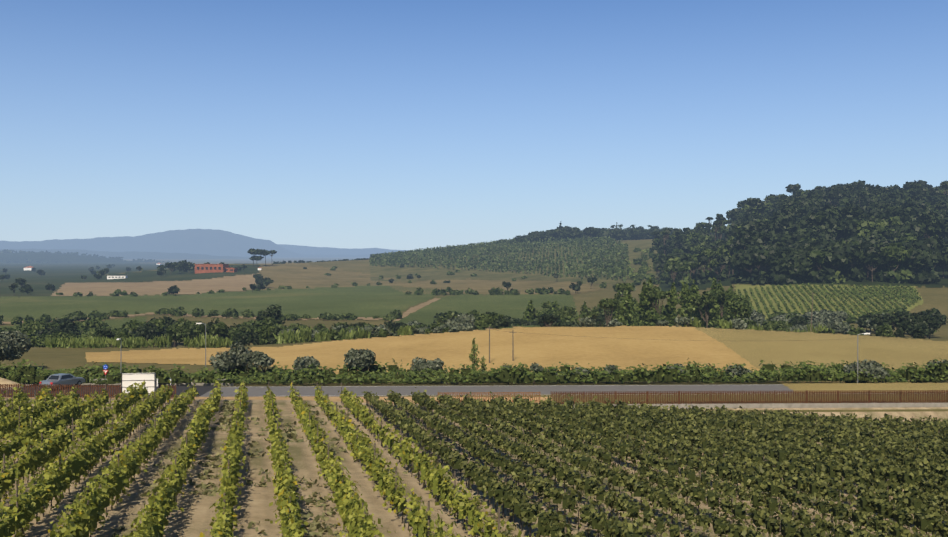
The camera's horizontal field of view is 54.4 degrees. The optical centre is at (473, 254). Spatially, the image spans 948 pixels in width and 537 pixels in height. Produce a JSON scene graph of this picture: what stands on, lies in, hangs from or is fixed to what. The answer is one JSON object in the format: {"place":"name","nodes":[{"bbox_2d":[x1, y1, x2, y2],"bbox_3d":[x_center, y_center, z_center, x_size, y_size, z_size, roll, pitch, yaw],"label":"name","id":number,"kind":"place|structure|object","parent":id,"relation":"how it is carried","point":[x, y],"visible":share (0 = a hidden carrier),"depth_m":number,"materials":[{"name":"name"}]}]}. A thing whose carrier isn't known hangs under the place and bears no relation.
{"place":"outdoors","nodes":[
{"label":"outdoors","id":0,"kind":"place"},
{"bbox_2d":[0,317,146,329],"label":"vineyard field","id":1,"kind":"structure","parent":0,"point":[116,324],"depth_m":349.74,"materials":[{"name":"green plant"}]},
{"bbox_2d":[0,252,157,262],"bbox_3d":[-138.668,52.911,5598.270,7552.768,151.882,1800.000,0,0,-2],"label":"forest hills","id":2,"kind":"structure","parent":0,"point":[44,257],"depth_m":5160.80,"materials":[{"name":"green plant"}]},
{"bbox_2d":[0,249,178,262],"bbox_3d":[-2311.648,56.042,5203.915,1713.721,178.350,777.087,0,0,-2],"label":"distant trees","id":3,"kind":"object","parent":2,"relation":"on","point":[58,252],"visible":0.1,"depth_m":5488.81,"materials":[{"name":"green plant"}]},
{"bbox_2d":[1,384,215,396],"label":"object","id":4,"kind":"structure","parent":0,"point":[201,390],"depth_m":91.42,"materials":[{"name":"concrete"}]},
{"bbox_2d":[39,373,84,388],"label":"car","id":5,"kind":"object","parent":4,"relation":"on","point":[73,380],"depth_m":91.49,"materials":[{"name":"grey metal"}]},
{"bbox_2d":[0,248,250,258],"bbox_3d":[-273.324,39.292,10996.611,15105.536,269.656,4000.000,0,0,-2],"label":"hill","id":6,"kind":"structure","parent":0,"point":[140,255],"depth_m":10162.24,"materials":[{"name":"green plant"}]},
{"bbox_2d":[0,262,259,297],"bbox_3d":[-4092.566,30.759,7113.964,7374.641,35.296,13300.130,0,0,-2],"label":"field","id":7,"kind":"structure","parent":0,"point":[57,275],"depth_m":1101.23,"materials":[{"name":"green plant"}]},
{"bbox_2d":[51,273,258,295],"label":"plowed field","id":8,"kind":"structure","parent":0,"point":[225,283],"depth_m":766.33,"materials":[{"name":"brown soil"}]},
{"bbox_2d":[85,347,280,366],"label":"wheat field","id":9,"kind":"structure","parent":0,"point":[191,356],"depth_m":147.83,"materials":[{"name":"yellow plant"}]},
{"bbox_2d":[0,229,369,257],"bbox_3d":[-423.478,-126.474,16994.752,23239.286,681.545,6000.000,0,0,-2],"label":"mountain","id":10,"kind":"structure","parent":0,"point":[212,242],"depth_m":15440.06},
{"bbox_2d":[0,286,434,321],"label":"vineyard field","id":11,"kind":"structure","parent":0,"point":[368,301],"depth_m":502.27,"materials":[{"name":"green plant"}]},
{"bbox_2d":[0,312,382,324],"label":"dirt track","id":12,"kind":"structure","parent":11,"relation":"on","point":[363,318],"depth_m":375.27,"materials":[{"name":"beige soil"}]},
{"bbox_2d":[0,307,402,324],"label":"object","id":13,"kind":"object","parent":12,"relation":"on","point":[197,312],"visible":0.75,"depth_m":365.43,"materials":[{"name":"green plant"}]},
{"bbox_2d":[56,282,382,295],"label":"scrub bushes","id":14,"kind":"object","parent":11,"relation":"on","point":[117,292],"visible":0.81,"depth_m":629.93,"materials":[{"name":"green plant"}]},
{"bbox_2d":[5,396,547,404],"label":"verge sand","id":15,"kind":"structure","parent":0,"point":[336,399],"depth_m":86.14,"materials":[{"name":"beige sand"}]},
{"bbox_2d":[277,244,408,254],"bbox_3d":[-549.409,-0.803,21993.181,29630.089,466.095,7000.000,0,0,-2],"label":"hill","id":16,"kind":"structure","parent":0,"point":[306,250],"depth_m":20498.43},
{"bbox_2d":[394,298,440,320],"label":"dirt track","id":17,"kind":"structure","parent":0,"point":[412,310],"depth_m":441.86,"materials":[{"name":"beige soil"}]},
{"bbox_2d":[0,398,947,536],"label":"vineyard soil","id":18,"kind":"structure","parent":0,"point":[194,517],"depth_m":41.71,"materials":[{"name":"beige soil"}]},
{"bbox_2d":[121,372,154,394],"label":"billboard frame","id":19,"kind":"object","parent":18,"relation":"on","point":[137,380],"visible":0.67,"depth_m":83.65,"materials":[{"name":"grey metal"}]},
{"bbox_2d":[122,373,155,392],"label":"billboard panel","id":20,"kind":"object","parent":19,"relation":"attached to","point":[149,384],"visible":0.67,"depth_m":83.73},
{"bbox_2d":[0,380,528,536],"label":"young vines","id":21,"kind":"object","parent":18,"relation":"on","point":[232,448],"depth_m":39.54,"materials":[{"name":"green plant"}]},
{"bbox_2d":[2,397,928,536],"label":"vineyard weeds","id":22,"kind":"object","parent":18,"relation":"on","point":[286,434],"visible":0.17,"depth_m":43.45,"materials":[{"name":"green plant"}]},
{"bbox_2d":[3,380,936,536],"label":"vine posts","id":23,"kind":"object","parent":18,"relation":"on","point":[356,459],"visible":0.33,"depth_m":43.01,"materials":[{"name":"brown wood"}]},
{"bbox_2d":[0,387,947,536],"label":"vines","id":24,"kind":"object","parent":18,"relation":"on","point":[763,512],"depth_m":46.92,"materials":[{"name":"green plant"}]},
{"bbox_2d":[438,392,539,401],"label":"fence","id":25,"kind":"object","parent":18,"relation":"on","point":[497,395],"visible":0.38,"depth_m":85.55,"materials":[{"name":"brown wood"}]},
{"bbox_2d":[417,402,947,408],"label":"concrete fence base","id":26,"kind":"object","parent":18,"relation":"on","point":[822,405],"visible":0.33,"depth_m":86.25,"materials":[{"name":"concrete"}]},
{"bbox_2d":[0,384,947,403],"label":"fence pickets","id":27,"kind":"object","parent":26,"relation":"on","point":[805,392],"visible":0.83,"depth_m":86.12,"materials":[{"name":"brown wood"}]},
{"bbox_2d":[0,238,947,411],"bbox_3d":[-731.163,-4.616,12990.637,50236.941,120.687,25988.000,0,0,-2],"label":"ground","id":28,"kind":"structure","parent":0,"point":[53,358],"depth_m":165.50,"materials":[{"name":"green plant"}]},
{"bbox_2d":[107,276,127,278],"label":"white shed walls","id":29,"kind":"structure","parent":28,"relation":"on","point":[116,276],"depth_m":981.82,"materials":[{"name":"white paint"}]},
{"bbox_2d":[21,378,233,385],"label":"concrete wall","id":30,"kind":"structure","parent":28,"relation":"on","point":[207,384],"depth_m":97.48,"materials":[{"name":"concrete"}]},
{"bbox_2d":[202,323,205,367],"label":"street lamp","id":31,"kind":"object","parent":28,"relation":"on","point":[205,345],"visible":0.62,"depth_m":116.03,"materials":[{"name":"grey metal"}]},
{"bbox_2d":[195,264,228,273],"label":"brick warehouse walls","id":32,"kind":"structure","parent":28,"relation":"on","point":[223,267],"depth_m":995.03,"materials":[{"name":"red brick"}]},
{"bbox_2d":[197,267,220,269],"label":"windows","id":33,"kind":"structure","parent":32,"relation":"in","point":[202,268],"depth_m":994.78,"materials":[{"name":"grey glass"}]},
{"bbox_2d":[226,268,236,271],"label":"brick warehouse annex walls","id":34,"kind":"structure","parent":28,"relation":"on","point":[234,269],"depth_m":999.41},
{"bbox_2d":[258,260,403,289],"bbox_3d":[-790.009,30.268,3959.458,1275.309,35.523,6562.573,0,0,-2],"label":"field","id":35,"kind":"structure","parent":28,"relation":"on","point":[295,275],"depth_m":975.07,"materials":[{"name":"brown soil"}]},
{"bbox_2d":[44,248,834,370],"bbox_3d":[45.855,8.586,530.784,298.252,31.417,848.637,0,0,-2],"label":"trees","id":36,"kind":"object","parent":28,"relation":"on","point":[302,335],"visible":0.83,"depth_m":175.26,"materials":[{"name":"green plant"}]},
{"bbox_2d":[0,358,947,384],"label":"hedge","id":37,"kind":"object","parent":28,"relation":"on","point":[414,374],"depth_m":97.04,"materials":[{"name":"green plant"}]},
{"bbox_2d":[0,187,947,346],"bbox_3d":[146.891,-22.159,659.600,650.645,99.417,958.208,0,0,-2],"label":"tree leaves","id":38,"kind":"object","parent":28,"relation":"on","point":[262,328],"visible":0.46,"depth_m":287.70,"materials":[{"name":"green plant"}]},
{"bbox_2d":[0,180,947,383],"bbox_3d":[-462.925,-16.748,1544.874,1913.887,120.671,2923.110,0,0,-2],"label":"trees","id":39,"kind":"object","parent":28,"relation":"on","point":[783,255],"depth_m":569.64,"materials":[{"name":"green plant"}]},
{"bbox_2d":[405,287,570,295],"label":"bushes","id":40,"kind":"object","parent":28,"relation":"on","point":[543,290],"visible":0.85,"depth_m":580.40,"materials":[{"name":"green plant"}]},
{"bbox_2d":[93,309,896,338],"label":"bushes","id":41,"kind":"object","parent":28,"relation":"on","point":[833,320],"visible":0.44,"depth_m":229.34,"materials":[{"name":"green plant"}]},
{"bbox_2d":[369,236,629,281],"bbox_3d":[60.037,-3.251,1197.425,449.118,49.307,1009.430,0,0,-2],"label":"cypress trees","id":42,"kind":"object","parent":28,"relation":"on","point":[594,254],"visible":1,"depth_m":1088.11,"materials":[{"name":"green plant"}]},
{"bbox_2d":[381,237,626,277],"bbox_3d":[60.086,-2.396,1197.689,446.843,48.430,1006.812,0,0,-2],"label":"plantation trunks","id":43,"kind":"object","parent":28,"relation":"on","point":[519,263],"visible":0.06,"depth_m":1074.11,"materials":[{"name":"brown plant"}]},
{"bbox_2d":[199,384,846,396],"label":"road","id":44,"kind":"structure","parent":28,"relation":"on","point":[278,391],"depth_m":91.42,"materials":[{"name":"grey asphalt"}]},
{"bbox_2d":[332,385,613,386],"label":"road line paint","id":45,"kind":"object","parent":44,"relation":"on","point":[583,385],"visible":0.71,"depth_m":94.29,"materials":[{"name":"paint"}]},
{"bbox_2d":[362,393,876,395],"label":"road line paint","id":46,"kind":"object","parent":44,"relation":"on","point":[599,394],"visible":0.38,"depth_m":88.14,"materials":[{"name":"white paint"}]},
{"bbox_2d":[522,275,750,328],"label":"trees","id":47,"kind":"object","parent":28,"relation":"on","point":[634,314],"visible":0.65,"depth_m":274.94,"materials":[{"name":"green plant"}]},
{"bbox_2d":[486,292,812,362],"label":"utility poles","id":48,"kind":"object","parent":28,"relation":"on","point":[489,328],"visible":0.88,"depth_m":126.11,"materials":[{"name":"brown wood"}]},
{"bbox_2d":[734,284,922,321],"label":"vineyard grass","id":49,"kind":"structure","parent":28,"relation":"on","point":[746,287],"depth_m":408.23,"materials":[{"name":"green plant"}]},
{"bbox_2d":[737,283,921,318],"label":"vineyard vines","id":50,"kind":"object","parent":49,"relation":"on","point":[899,296],"visible":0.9,"depth_m":410.77,"materials":[{"name":"green plant"}]},
{"bbox_2d":[757,307,906,323],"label":"scrub bushes","id":51,"kind":"object","parent":28,"relation":"on","point":[851,320],"visible":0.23,"depth_m":345.11,"materials":[{"name":"green plant"}]},
{"bbox_2d":[0,330,947,381],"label":"bushes","id":52,"kind":"object","parent":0,"point":[14,344],"visible":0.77,"depth_m":103.60,"materials":[{"name":"green plant"}]},
{"bbox_2d":[0,0,947,250],"label":"sky","id":53,"kind":"structure","parent":0,"point":[413,125],"materials":[{"name":"blue"}]},
{"bbox_2d":[396,294,578,329],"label":"vineyard field","id":54,"kind":"structure","parent":0,"point":[513,306],"depth_m":459.61,"materials":[{"name":"green plant"}]},
{"bbox_2d":[387,278,606,293],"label":"dry field","id":55,"kind":"structure","parent":0,"point":[485,286],"depth_m":738.78,"materials":[{"name":"brown plant"}]},
{"bbox_2d":[370,241,658,285],"bbox_3d":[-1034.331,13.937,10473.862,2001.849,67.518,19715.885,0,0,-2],"label":"plantation ground","id":56,"kind":"structure","parent":0,"point":[426,272],"depth_m":973.72,"materials":[{"name":"green plant"}]},
{"bbox_2d":[277,326,758,373],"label":"golden field","id":57,"kind":"structure","parent":0,"point":[673,345],"depth_m":141.47,"materials":[{"name":"beige plant"}]},
{"bbox_2d":[498,330,938,340],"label":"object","id":58,"kind":"object","parent":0,"point":[700,340],"visible":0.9,"depth_m":128.55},
{"bbox_2d":[659,229,947,291],"bbox_3d":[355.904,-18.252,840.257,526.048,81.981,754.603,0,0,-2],"label":"forest floor","id":59,"kind":"structure","parent":0,"point":[729,282],"depth_m":491.94,"materials":[{"name":"green plant"}]},
{"bbox_2d":[695,327,947,393],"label":"mown field","id":60,"kind":"structure","parent":0,"point":[753,347],"depth_m":138.77,"materials":[{"name":"beige plant"}]},
{"bbox_2d":[857,333,863,382],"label":"street lamp","id":61,"kind":"object","parent":60,"relation":"on","point":[857,356],"visible":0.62,"depth_m":96.08,"materials":[{"name":"grey metal"}]},
{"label":"island kerb","id":62,"kind":"structure","parent":0,"visible":0},
{"bbox_2d":[0,377,19,387],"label":"sand heap","id":63,"kind":"object","parent":62,"relation":"on","point":[4,381],"visible":0.58,"depth_m":93.64,"materials":[{"name":"beige sand"}]}
]}

